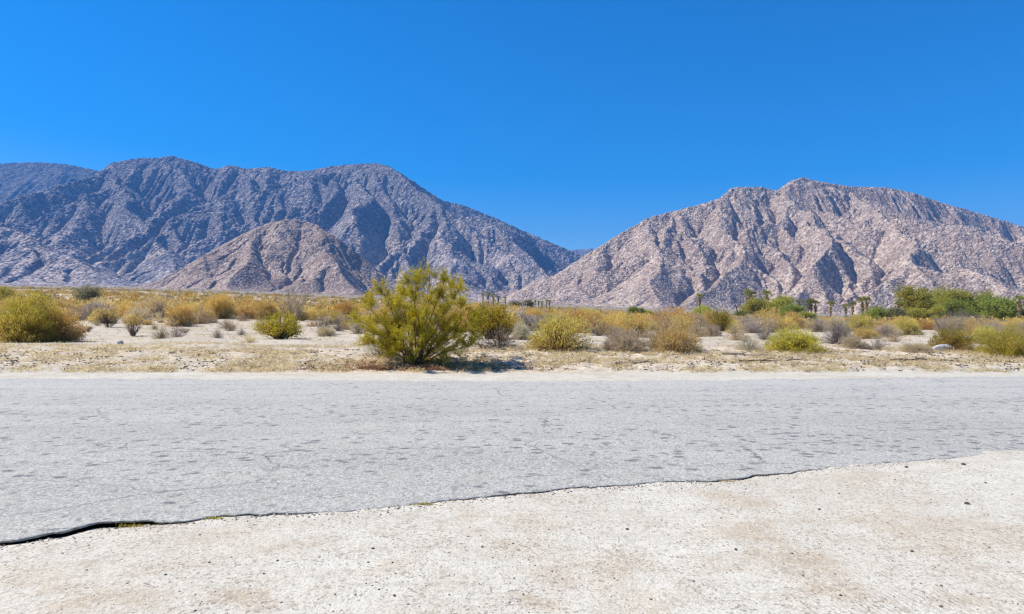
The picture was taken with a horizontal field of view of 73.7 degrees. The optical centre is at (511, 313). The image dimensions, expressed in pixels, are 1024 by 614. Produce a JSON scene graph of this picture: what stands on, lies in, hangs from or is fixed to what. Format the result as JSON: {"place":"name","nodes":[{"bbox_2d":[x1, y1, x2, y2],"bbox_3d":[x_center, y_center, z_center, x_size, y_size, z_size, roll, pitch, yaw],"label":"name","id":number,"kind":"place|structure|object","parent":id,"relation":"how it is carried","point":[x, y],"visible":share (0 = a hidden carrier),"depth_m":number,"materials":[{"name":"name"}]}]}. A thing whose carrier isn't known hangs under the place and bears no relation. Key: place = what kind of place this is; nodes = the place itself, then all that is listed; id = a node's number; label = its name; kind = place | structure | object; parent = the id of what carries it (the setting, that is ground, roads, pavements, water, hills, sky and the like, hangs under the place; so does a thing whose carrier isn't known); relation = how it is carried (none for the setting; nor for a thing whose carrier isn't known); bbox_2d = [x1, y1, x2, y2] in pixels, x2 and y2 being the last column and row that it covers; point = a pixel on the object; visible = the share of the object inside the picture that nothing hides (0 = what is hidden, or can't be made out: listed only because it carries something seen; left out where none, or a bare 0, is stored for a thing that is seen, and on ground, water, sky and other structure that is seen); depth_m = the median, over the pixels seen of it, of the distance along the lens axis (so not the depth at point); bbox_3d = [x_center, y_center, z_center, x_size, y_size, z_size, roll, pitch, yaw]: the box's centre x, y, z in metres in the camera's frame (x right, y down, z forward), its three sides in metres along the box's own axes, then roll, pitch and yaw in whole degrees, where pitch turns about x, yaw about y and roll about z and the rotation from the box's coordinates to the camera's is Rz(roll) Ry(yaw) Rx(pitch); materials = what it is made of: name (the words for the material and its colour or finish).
{"place":"outdoors","nodes":[
{"label":"outdoors","id":0,"kind":"place"},
{"bbox_2d":[0,162,97,202],"bbox_3d":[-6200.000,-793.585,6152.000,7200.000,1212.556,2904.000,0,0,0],"label":"mountain ridge","id":1,"kind":"structure","parent":0,"point":[22,178],"depth_m":6038.34,"materials":[{"name":"stone"}]},
{"bbox_2d":[133,219,429,297],"bbox_3d":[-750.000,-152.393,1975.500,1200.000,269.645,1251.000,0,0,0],"label":"foothill","id":2,"kind":"structure","parent":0,"point":[276,256],"depth_m":1827.83,"materials":[{"name":"stone"}]},
{"bbox_2d":[0,156,582,300],"bbox_3d":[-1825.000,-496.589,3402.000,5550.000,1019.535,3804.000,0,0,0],"label":"mountain range","id":3,"kind":"structure","parent":0,"point":[135,222],"depth_m":3501.97,"materials":[{"name":"grey stone"}]},
{"bbox_2d":[0,285,1023,613],"bbox_3d":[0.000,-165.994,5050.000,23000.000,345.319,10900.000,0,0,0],"label":"ground","id":4,"kind":"structure","parent":0,"point":[752,575],"depth_m":4.49,"materials":[{"name":"sand"}]},
{"bbox_2d":[0,284,17,299],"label":"green shrub","id":5,"kind":"object","parent":4,"relation":"on","point":[4,291],"visible":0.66,"depth_m":129.74,"materials":[{"name":"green plant"}]},
{"bbox_2d":[0,287,71,342],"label":"desert bush","id":6,"kind":"object","parent":4,"relation":"on","point":[20,322],"visible":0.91,"depth_m":23.82,"materials":[{"name":"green plant"}]},
{"bbox_2d":[40,298,76,313],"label":"desert bush","id":7,"kind":"object","parent":4,"relation":"on","point":[63,304],"visible":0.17,"depth_m":60.71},
{"bbox_2d":[36,307,89,341],"bbox_3d":[-16.283,0.389,24.601,2.072,1.471,1.791,0,0,-16],"label":"desert bush","id":8,"kind":"object","parent":4,"relation":"on","point":[73,334],"visible":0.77,"depth_m":24.38,"materials":[{"name":"plant"}]},
{"bbox_2d":[65,303,90,320],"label":"desert bush","id":9,"kind":"object","parent":4,"relation":"on","point":[80,312],"visible":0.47,"depth_m":50.89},
{"bbox_2d":[71,282,102,301],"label":"green shrub","id":10,"kind":"object","parent":4,"relation":"on","point":[87,294],"visible":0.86,"depth_m":129.36,"materials":[{"name":"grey plant"}]},
{"bbox_2d":[72,296,102,319],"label":"dry bush","id":11,"kind":"object","parent":4,"relation":"on","point":[89,309],"visible":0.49,"depth_m":53.10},
{"bbox_2d":[78,299,119,314],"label":"feathery bush","id":12,"kind":"object","parent":4,"relation":"on","point":[102,305],"visible":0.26,"depth_m":59.88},
{"bbox_2d":[86,307,119,323],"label":"desert bush","id":13,"kind":"object","parent":4,"relation":"on","point":[93,319],"visible":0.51,"depth_m":44.78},
{"bbox_2d":[93,304,122,326],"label":"bare shrub","id":14,"kind":"object","parent":4,"relation":"on","point":[109,321],"visible":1,"depth_m":39.03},
{"bbox_2d":[114,299,145,317],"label":"desert bush","id":15,"kind":"object","parent":4,"relation":"on","point":[125,307],"visible":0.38,"depth_m":57.90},
{"bbox_2d":[122,312,146,335],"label":"desert bush","id":16,"kind":"object","parent":4,"relation":"on","point":[132,331],"visible":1,"depth_m":28.54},
{"bbox_2d":[120,306,155,323],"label":"desert bush","id":17,"kind":"object","parent":4,"relation":"on","point":[136,310],"visible":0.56,"depth_m":44.18,"materials":[{"name":"plant"}]},
{"bbox_2d":[144,297,169,316],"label":"desert bush","id":18,"kind":"object","parent":4,"relation":"on","point":[159,299],"visible":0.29,"depth_m":60.17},
{"bbox_2d":[147,324,171,338],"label":"feathery bush","id":19,"kind":"object","parent":4,"relation":"on","point":[163,333],"visible":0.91,"depth_m":25.95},
{"bbox_2d":[144,292,182,318],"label":"feathery bush","id":20,"kind":"object","parent":4,"relation":"on","point":[157,308],"visible":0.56,"depth_m":59.47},
{"bbox_2d":[167,323,187,336],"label":"dry bush","id":21,"kind":"object","parent":4,"relation":"on","point":[176,332],"visible":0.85,"depth_m":27.30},
{"bbox_2d":[162,299,199,326],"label":"desert bush","id":22,"kind":"object","parent":4,"relation":"on","point":[185,317],"visible":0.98,"depth_m":41.21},
{"bbox_2d":[191,304,214,323],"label":"desert bush","id":23,"kind":"object","parent":4,"relation":"on","point":[201,319],"visible":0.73,"depth_m":44.55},
{"bbox_2d":[194,308,218,322],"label":"desert bush","id":24,"kind":"object","parent":4,"relation":"on","point":[211,314],"visible":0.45,"depth_m":47.57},
{"bbox_2d":[204,292,236,318],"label":"desert bush","id":25,"kind":"object","parent":4,"relation":"on","point":[220,306],"visible":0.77,"depth_m":60.19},
{"bbox_2d":[219,318,237,330],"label":"dry bush","id":26,"kind":"object","parent":4,"relation":"on","point":[231,327],"visible":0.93,"depth_m":34.85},
{"bbox_2d":[233,303,254,318],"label":"desert bush","id":27,"kind":"object","parent":4,"relation":"on","point":[245,311],"visible":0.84,"depth_m":60.19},
{"bbox_2d":[250,299,279,319],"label":"desert bush","id":28,"kind":"object","parent":4,"relation":"on","point":[260,307],"visible":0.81,"depth_m":60.11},
{"bbox_2d":[249,309,303,338],"bbox_3d":[-9.302,0.424,27.089,2.121,1.337,2.455,0,0,-18],"label":"green shrub","id":29,"kind":"object","parent":4,"relation":"on","point":[280,330],"visible":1,"depth_m":26.89,"materials":[{"name":"green plant"}]},
{"bbox_2d":[273,280,316,323],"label":"bare shrub","id":30,"kind":"object","parent":4,"relation":"on","point":[298,312],"visible":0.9,"depth_m":44.40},
{"bbox_2d":[291,306,319,320],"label":"desert bush","id":31,"kind":"object","parent":4,"relation":"on","point":[310,312],"visible":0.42,"depth_m":58.47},
{"bbox_2d":[312,315,333,330],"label":"desert bush","id":32,"kind":"object","parent":4,"relation":"on","point":[326,321],"visible":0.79,"depth_m":31.41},
{"bbox_2d":[314,325,335,336],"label":"dry tuft","id":33,"kind":"object","parent":4,"relation":"on","point":[326,332],"visible":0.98,"depth_m":29.95,"materials":[{"name":"plant"}]},
{"bbox_2d":[324,309,347,323],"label":"desert bush","id":34,"kind":"object","parent":4,"relation":"on","point":[334,315],"visible":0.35,"depth_m":48.22,"materials":[{"name":"yellow plant"}]},
{"bbox_2d":[329,301,359,320],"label":"desert bush","id":35,"kind":"object","parent":4,"relation":"on","point":[343,307],"visible":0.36,"depth_m":54.93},
{"bbox_2d":[347,309,367,333],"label":"feathery bush","id":36,"kind":"object","parent":4,"relation":"on","point":[358,329],"visible":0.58,"depth_m":31.74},
{"bbox_2d":[350,309,391,329],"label":"desert bush","id":37,"kind":"object","parent":4,"relation":"on","point":[369,312],"visible":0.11,"depth_m":36.07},
{"bbox_2d":[360,326,402,357],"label":"feathery bush","id":38,"kind":"object","parent":4,"relation":"on","point":[378,350],"visible":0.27,"depth_m":19.41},
{"bbox_2d":[341,258,488,364],"bbox_3d":[-2.624,-0.045,18.441,3.845,3.011,2.825,0,0,-18],"label":"creosote bush","id":39,"kind":"object","parent":4,"relation":"on","point":[393,339],"visible":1,"depth_m":18.14,"materials":[{"name":"green plant"}]},
{"bbox_2d":[289,353,564,370],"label":"brown leaf litter","id":40,"kind":"object","parent":4,"relation":"on","point":[385,367],"visible":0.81,"depth_m":17.86,"materials":[{"name":"plant"}]},
{"bbox_2d":[449,299,485,331],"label":"desert bush","id":41,"kind":"object","parent":4,"relation":"on","point":[473,304],"visible":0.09,"depth_m":36.94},
{"bbox_2d":[458,294,518,338],"bbox_3d":[-0.995,0.161,29.210,2.605,2.017,2.433,0,0,25],"label":"green shrub","id":42,"kind":"object","parent":4,"relation":"on","point":[494,318],"visible":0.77,"depth_m":29.01,"materials":[{"name":"green plant"}]},
{"bbox_2d":[474,322,519,350],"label":"dry bush","id":43,"kind":"object","parent":4,"relation":"on","point":[499,337],"visible":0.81,"depth_m":21.31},
{"bbox_2d":[0,285,1023,322],"bbox_3d":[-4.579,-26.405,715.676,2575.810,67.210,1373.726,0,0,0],"label":"scrub","id":44,"kind":"object","parent":4,"relation":"on","point":[191,296],"visible":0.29,"depth_m":265.29,"materials":[{"name":"plant"}]},
{"bbox_2d":[502,309,524,331],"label":"desert bush","id":45,"kind":"object","parent":4,"relation":"on","point":[520,321],"visible":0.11,"depth_m":37.16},
{"bbox_2d":[15,318,1020,352],"bbox_3d":[-0.049,0.743,39.251,84.412,1.133,38.026,0,0,0],"label":"fallen straw","id":46,"kind":"object","parent":4,"relation":"on","point":[123,329],"visible":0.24,"depth_m":29.03,"materials":[{"name":"plant"}]},
{"bbox_2d":[502,303,539,327],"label":"desert bush","id":47,"kind":"object","parent":4,"relation":"on","point":[526,320],"visible":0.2,"depth_m":39.76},
{"bbox_2d":[511,318,531,339],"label":"desert bush","id":48,"kind":"object","parent":4,"relation":"on","point":[518,331],"visible":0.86,"depth_m":28.01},
{"bbox_2d":[508,298,535,307],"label":"broadleaf tree","id":49,"kind":"object","parent":4,"relation":"on","point":[528,302],"visible":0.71,"depth_m":327.82,"materials":[{"name":"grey plant"}]},
{"bbox_2d":[524,306,545,318],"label":"desert bush","id":50,"kind":"object","parent":4,"relation":"on","point":[536,311],"visible":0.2,"depth_m":60.23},
{"bbox_2d":[527,317,554,330],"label":"desert bush","id":51,"kind":"object","parent":4,"relation":"on","point":[533,323],"visible":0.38,"depth_m":38.86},
{"bbox_2d":[521,308,597,351],"bbox_3d":[1.530,0.537,21.141,2.433,1.422,2.387,0,0,-34],"label":"desert bush","id":52,"kind":"object","parent":4,"relation":"on","point":[552,336],"visible":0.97,"depth_m":20.91,"materials":[{"name":"yellow plant"}]},
{"bbox_2d":[562,307,595,327],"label":"desert bush","id":53,"kind":"object","parent":4,"relation":"on","point":[580,313],"visible":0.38,"depth_m":43.33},
{"bbox_2d":[587,319,611,335],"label":"dry bush","id":54,"kind":"object","parent":4,"relation":"on","point":[598,333],"visible":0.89,"depth_m":32.31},
{"bbox_2d":[594,316,626,334],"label":"desert bush","id":55,"kind":"object","parent":4,"relation":"on","point":[612,322],"visible":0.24,"depth_m":33.94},
{"bbox_2d":[595,310,628,324],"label":"desert bush","id":56,"kind":"object","parent":4,"relation":"on","point":[614,315],"visible":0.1,"depth_m":41.40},
{"bbox_2d":[602,326,653,352],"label":"desert bush","id":57,"kind":"object","parent":4,"relation":"on","point":[618,344],"visible":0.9,"depth_m":20.60,"materials":[{"name":"plant"}]},
{"bbox_2d":[614,311,652,336],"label":"desert bush","id":58,"kind":"object","parent":4,"relation":"on","point":[639,324],"visible":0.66,"depth_m":30.93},
{"bbox_2d":[643,307,687,338],"bbox_3d":[6.673,0.446,29.477,1.993,1.520,2.232,0,0,14],"label":"desert bush","id":59,"kind":"object","parent":4,"relation":"on","point":[666,326],"visible":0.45,"depth_m":29.34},
{"bbox_2d":[647,304,696,329],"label":"desert bush","id":60,"kind":"object","parent":4,"relation":"on","point":[680,310],"visible":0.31,"depth_m":43.12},
{"bbox_2d":[646,323,704,352],"bbox_3d":[4.984,0.733,20.739,1.859,0.982,1.933,0,0,-24],"label":"desert bush","id":61,"kind":"object","parent":4,"relation":"on","point":[677,340],"visible":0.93,"depth_m":20.39,"materials":[{"name":"plant"}]},
{"bbox_2d":[657,313,697,333],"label":"desert bush","id":62,"kind":"object","parent":4,"relation":"on","point":[686,323],"visible":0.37,"depth_m":37.62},
{"bbox_2d":[685,319,710,336],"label":"desert bush","id":63,"kind":"object","parent":4,"relation":"on","point":[701,333],"visible":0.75,"depth_m":32.47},
{"bbox_2d":[689,302,710,314],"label":"broadleaf tree","id":64,"kind":"object","parent":4,"relation":"on","point":[700,309],"visible":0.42,"depth_m":229.29,"materials":[{"name":"green plant"}]},
{"bbox_2d":[703,324,721,336],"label":"desert bush","id":65,"kind":"object","parent":4,"relation":"on","point":[713,329],"visible":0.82,"depth_m":33.75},
{"bbox_2d":[704,307,734,330],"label":"green shrub","id":66,"kind":"object","parent":4,"relation":"on","point":[721,318],"visible":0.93,"depth_m":44.16,"materials":[{"name":"green plant"}]},
{"bbox_2d":[723,324,744,340],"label":"dry bush","id":67,"kind":"object","parent":4,"relation":"on","point":[734,337],"visible":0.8,"depth_m":28.47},
{"bbox_2d":[730,335,765,350],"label":"feathery bush","id":68,"kind":"object","parent":4,"relation":"on","point":[748,345],"visible":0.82,"depth_m":20.95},
{"bbox_2d":[741,320,763,332],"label":"desert bush","id":69,"kind":"object","parent":4,"relation":"on","point":[749,328],"visible":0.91,"depth_m":38.55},
{"bbox_2d":[737,295,769,314],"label":"broadleaf tree","id":70,"kind":"object","parent":4,"relation":"on","point":[753,305],"visible":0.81,"depth_m":262.38,"materials":[{"name":"green plant"}]},
{"bbox_2d":[753,326,772,339],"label":"dry bush","id":71,"kind":"object","parent":4,"relation":"on","point":[764,337],"visible":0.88,"depth_m":28.66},
{"bbox_2d":[747,315,782,332],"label":"desert bush","id":72,"kind":"object","parent":4,"relation":"on","point":[769,323],"visible":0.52,"depth_m":41.84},
{"bbox_2d":[748,305,790,328],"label":"desert bush","id":73,"kind":"object","parent":4,"relation":"on","point":[775,316],"visible":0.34,"depth_m":47.95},
{"bbox_2d":[759,293,795,314],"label":"broadleaf tree","id":74,"kind":"object","parent":4,"relation":"on","point":[781,301],"visible":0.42,"depth_m":272.09,"materials":[{"name":"green plant"}]},
{"bbox_2d":[778,315,798,328],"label":"desert bush","id":75,"kind":"object","parent":4,"relation":"on","point":[790,322],"visible":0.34,"depth_m":50.56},
{"bbox_2d":[777,303,809,316],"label":"broadleaf tree","id":76,"kind":"object","parent":4,"relation":"on","point":[787,308],"visible":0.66,"depth_m":258.73,"materials":[{"name":"green plant"}]},
{"bbox_2d":[782,308,807,328],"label":"desert bush","id":77,"kind":"object","parent":4,"relation":"on","point":[800,322],"visible":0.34,"depth_m":52.71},
{"bbox_2d":[762,324,828,352],"bbox_3d":[8.569,0.724,20.804,2.190,0.992,2.102,0,0,-12],"label":"desert bush","id":78,"kind":"object","parent":4,"relation":"on","point":[793,340],"visible":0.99,"depth_m":20.60,"materials":[{"name":"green plant"}]},
{"bbox_2d":[803,314,831,331],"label":"feathery bush","id":79,"kind":"object","parent":4,"relation":"on","point":[817,326],"visible":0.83,"depth_m":41.14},
{"bbox_2d":[824,315,846,330],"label":"desert bush","id":80,"kind":"object","parent":4,"relation":"on","point":[843,321],"visible":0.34,"depth_m":48.18,"materials":[{"name":"plant"}]},
{"bbox_2d":[820,315,855,343],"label":"feathery bush","id":81,"kind":"object","parent":4,"relation":"on","point":[836,333],"visible":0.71,"depth_m":25.56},
{"bbox_2d":[835,333,866,348],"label":"desert bush","id":82,"kind":"object","parent":4,"relation":"on","point":[853,342],"visible":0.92,"depth_m":21.71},
{"bbox_2d":[845,312,877,331],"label":"desert bush","id":83,"kind":"object","parent":4,"relation":"on","point":[859,322],"visible":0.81,"depth_m":41.37,"materials":[{"name":"yellow plant"}]},
{"bbox_2d":[850,327,881,338],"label":"desert bush","id":84,"kind":"object","parent":4,"relation":"on","point":[867,334],"visible":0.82,"depth_m":31.38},
{"bbox_2d":[861,335,893,349],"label":"dry bush","id":85,"kind":"object","parent":4,"relation":"on","point":[880,345],"visible":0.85,"depth_m":21.57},
{"bbox_2d":[851,303,911,318],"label":"broadleaf tree","id":86,"kind":"object","parent":4,"relation":"on","point":[874,312],"visible":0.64,"depth_m":188.18,"materials":[{"name":"green plant"}]},
{"bbox_2d":[875,324,898,337],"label":"dry tuft","id":87,"kind":"object","parent":4,"relation":"on","point":[885,331],"visible":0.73,"depth_m":32.39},
{"bbox_2d":[887,306,913,317],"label":"broadleaf tree","id":88,"kind":"object","parent":4,"relation":"on","point":[896,312],"visible":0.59,"depth_m":184.52,"materials":[{"name":"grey plant"}]},
{"bbox_2d":[886,315,923,331],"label":"desert bush","id":89,"kind":"object","parent":4,"relation":"on","point":[895,319],"visible":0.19,"depth_m":40.54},
{"bbox_2d":[894,315,926,334],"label":"desert bush","id":90,"kind":"object","parent":4,"relation":"on","point":[909,328],"visible":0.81,"depth_m":35.67,"materials":[{"name":"yellow plant"}]},
{"bbox_2d":[891,283,937,314],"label":"broadleaf tree","id":91,"kind":"object","parent":4,"relation":"on","point":[909,299],"visible":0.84,"depth_m":198.52,"materials":[{"name":"green plant"}]},
{"bbox_2d":[898,342,935,352],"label":"desert bush","id":92,"kind":"object","parent":4,"relation":"on","point":[925,347],"visible":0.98,"depth_m":20.69,"materials":[{"name":"plant"}]},
{"bbox_2d":[916,317,936,329],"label":"desert bush","id":93,"kind":"object","parent":4,"relation":"on","point":[925,326],"visible":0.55,"depth_m":51.57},
{"bbox_2d":[906,303,947,318],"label":"broadleaf tree","id":94,"kind":"object","parent":4,"relation":"on","point":[923,313],"visible":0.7,"depth_m":180.75,"materials":[{"name":"green plant"}]},
{"bbox_2d":[928,283,957,304],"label":"broadleaf tree","id":95,"kind":"object","parent":4,"relation":"on","point":[942,290],"visible":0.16,"depth_m":215.12,"materials":[{"name":"green plant"}]},
{"bbox_2d":[930,311,967,342],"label":"bare shrub","id":96,"kind":"object","parent":4,"relation":"on","point":[938,324],"visible":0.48,"depth_m":25.00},
{"bbox_2d":[927,295,971,317],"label":"broadleaf tree","id":97,"kind":"object","parent":4,"relation":"on","point":[950,305],"visible":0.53,"depth_m":187.83,"materials":[{"name":"green plant"}]},
{"bbox_2d":[925,325,978,350],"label":"desert bush","id":98,"kind":"object","parent":4,"relation":"on","point":[962,341],"visible":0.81,"depth_m":21.36,"materials":[{"name":"brown plant"}]},
{"bbox_2d":[933,315,974,332],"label":"desert bush","id":99,"kind":"object","parent":4,"relation":"on","point":[954,323],"visible":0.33,"depth_m":39.15,"materials":[{"name":"plant"}]},
{"bbox_2d":[935,287,980,318],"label":"broadleaf tree","id":100,"kind":"object","parent":4,"relation":"on","point":[953,293],"visible":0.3,"depth_m":202.39,"materials":[{"name":"green plant"}]},
{"bbox_2d":[935,307,982,324],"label":"feathery bush","id":101,"kind":"object","parent":4,"relation":"on","point":[966,311],"visible":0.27,"depth_m":48.79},
{"bbox_2d":[968,324,1001,343],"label":"desert bush","id":102,"kind":"object","parent":4,"relation":"on","point":[979,330],"visible":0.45,"depth_m":25.19,"materials":[{"name":"yellow plant"}]},
{"bbox_2d":[955,290,1023,320],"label":"broadleaf tree","id":103,"kind":"object","parent":4,"relation":"on","point":[1002,308],"visible":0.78,"depth_m":190.38,"materials":[{"name":"green plant"}]},
{"bbox_2d":[970,326,1023,356],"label":"desert bush","id":104,"kind":"object","parent":4,"relation":"on","point":[1007,343],"visible":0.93,"depth_m":19.75,"materials":[{"name":"yellow plant"}]},
{"bbox_2d":[999,322,1023,336],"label":"desert bush","id":105,"kind":"object","parent":4,"relation":"on","point":[1008,326],"visible":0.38,"depth_m":32.51,"materials":[{"name":"yellow plant"}]},
{"bbox_2d":[1013,294,1023,320],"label":"fan palm","id":106,"kind":"object","parent":4,"relation":"on","point":[1019,303],"visible":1,"depth_m":184.82,"materials":[{"name":"green plant"}]},
{"bbox_2d":[0,376,1023,542],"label":"road","id":107,"kind":"structure","parent":0,"point":[75,454],"depth_m":8.29,"materials":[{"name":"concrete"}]},
{"bbox_2d":[0,340,1023,372],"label":"dry grass","id":108,"kind":"structure","parent":0,"point":[920,362],"depth_m":18.94,"materials":[{"name":"plant"}]},
{"bbox_2d":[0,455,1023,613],"bbox_3d":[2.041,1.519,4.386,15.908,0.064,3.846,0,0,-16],"label":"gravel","id":109,"kind":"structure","parent":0,"point":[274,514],"depth_m":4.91,"materials":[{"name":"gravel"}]},
{"bbox_2d":[0,0,1023,250],"label":"sky","id":110,"kind":"structure","parent":0,"point":[571,125],"materials":[{"name":"blue"}]},
{"bbox_2d":[485,177,1023,313],"bbox_3d":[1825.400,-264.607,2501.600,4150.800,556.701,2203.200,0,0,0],"label":"mountain","id":111,"kind":"structure","parent":0,"point":[804,238],"depth_m":2109.11,"materials":[{"name":"grey stone"}]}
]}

